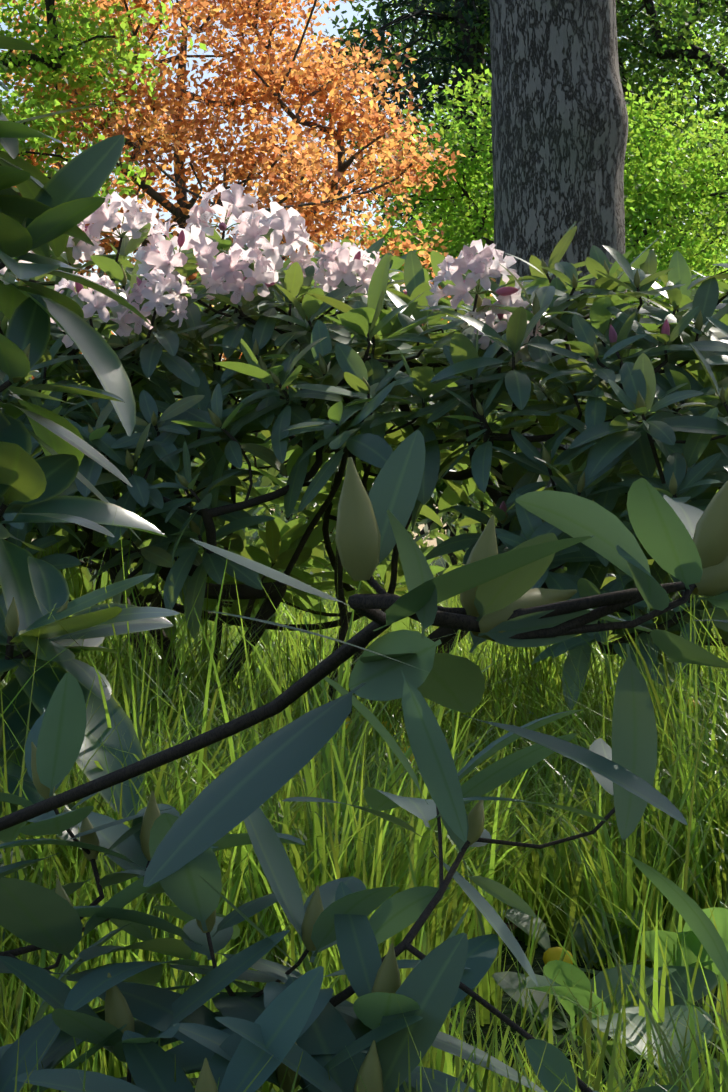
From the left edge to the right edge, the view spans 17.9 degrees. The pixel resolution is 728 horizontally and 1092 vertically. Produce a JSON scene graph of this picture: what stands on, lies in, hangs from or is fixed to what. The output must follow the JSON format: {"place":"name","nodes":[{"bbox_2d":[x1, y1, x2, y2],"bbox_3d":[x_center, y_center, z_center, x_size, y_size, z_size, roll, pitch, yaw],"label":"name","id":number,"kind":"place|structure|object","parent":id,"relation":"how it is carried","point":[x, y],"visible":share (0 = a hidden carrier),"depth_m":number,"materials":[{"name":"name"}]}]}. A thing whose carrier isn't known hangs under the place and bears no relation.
{"place":"outdoors","nodes":[
{"label":"outdoors","id":0,"kind":"place"},
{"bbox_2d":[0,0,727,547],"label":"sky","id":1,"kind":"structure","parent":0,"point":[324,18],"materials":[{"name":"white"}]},
{"bbox_2d":[0,444,727,1091],"bbox_3d":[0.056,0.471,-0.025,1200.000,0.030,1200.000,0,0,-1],"label":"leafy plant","id":2,"kind":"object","parent":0,"point":[509,964],"depth_m":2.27,"materials":[{"name":"green plant"}]},
{"bbox_2d":[0,0,29,97],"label":"tree","id":3,"kind":"object","parent":2,"relation":"on","point":[6,23],"visible":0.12,"depth_m":47.60,"materials":[{"name":"green plant"}]},
{"bbox_2d":[0,36,179,951],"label":"rhododendron shrub","id":4,"kind":"object","parent":2,"relation":"on","point":[41,215],"visible":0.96,"depth_m":2.54,"materials":[{"name":"green plant"}]},
{"bbox_2d":[0,0,206,283],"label":"green tree","id":5,"kind":"object","parent":2,"relation":"on","point":[58,60],"visible":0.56,"depth_m":18.81,"materials":[{"name":"green plant"}]},
{"bbox_2d":[0,0,495,481],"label":"copper beech tree","id":6,"kind":"object","parent":2,"relation":"on","point":[271,84],"visible":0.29,"depth_m":21.25,"materials":[{"name":"orange plant"}]},
{"bbox_2d":[25,303,699,617],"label":"shrubs","id":7,"kind":"object","parent":2,"relation":"on","point":[431,525],"visible":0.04,"depth_m":11.53,"materials":[{"name":"green plant"}]},
{"bbox_2d":[0,430,727,1091],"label":"rhododendron shrub","id":8,"kind":"object","parent":2,"relation":"on","point":[284,1018],"visible":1,"depth_m":1.37,"materials":[{"name":"green plant"}]},
{"bbox_2d":[0,183,727,743],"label":"rhododendron bush","id":9,"kind":"object","parent":2,"relation":"on","point":[346,343],"visible":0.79,"depth_m":3.92,"materials":[{"name":"green plant"}]},
{"bbox_2d":[83,295,658,562],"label":"understorey shrubs","id":10,"kind":"object","parent":2,"relation":"on","point":[441,487],"depth_m":35.58,"materials":[{"name":"green plant"}]},
{"bbox_2d":[284,0,645,567],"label":"spruce tree","id":11,"kind":"object","parent":2,"relation":"on","point":[436,16],"visible":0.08,"depth_m":37.73,"materials":[{"name":"green plant"}]},
{"bbox_2d":[291,0,698,537],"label":"spruce tree","id":12,"kind":"object","parent":2,"relation":"on","point":[408,81],"visible":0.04,"depth_m":41.24,"materials":[{"name":"green plant"}]},
{"bbox_2d":[295,0,727,254],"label":"tree","id":13,"kind":"object","parent":2,"relation":"on","point":[373,23],"visible":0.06,"depth_m":55.85,"materials":[{"name":"green plant"}]},
{"bbox_2d":[416,841,607,942],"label":"ground litter","id":14,"kind":"object","parent":2,"relation":"on","point":[512,924],"depth_m":2.75,"materials":[{"name":"pink plant"}]},
{"bbox_2d":[334,64,727,360],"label":"yellow green tree","id":15,"kind":"object","parent":2,"relation":"on","point":[669,182],"visible":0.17,"depth_m":26.30,"materials":[{"name":"green plant"}]},
{"bbox_2d":[369,0,727,296],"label":"tree","id":16,"kind":"object","parent":2,"relation":"on","point":[702,47],"depth_m":61.14,"materials":[{"name":"green plant"}]},
{"bbox_2d":[490,0,627,671],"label":"pine tree","id":17,"kind":"object","parent":2,"relation":"on","point":[559,120],"visible":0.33,"depth_m":7.36,"materials":[{"name":"grey plant"}]},
{"bbox_2d":[429,0,727,258],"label":"green tree","id":18,"kind":"object","parent":2,"relation":"on","point":[659,49],"visible":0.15,"depth_m":35.95,"materials":[{"name":"green plant"}]},
{"bbox_2d":[616,0,727,296],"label":"tree","id":19,"kind":"object","parent":2,"relation":"on","point":[697,14],"visible":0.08,"depth_m":42.77,"materials":[{"name":"green plant"}]},
{"bbox_2d":[617,0,727,272],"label":"tree","id":20,"kind":"object","parent":2,"relation":"on","point":[700,41],"visible":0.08,"depth_m":54.08,"materials":[{"name":"green plant"}]}
]}

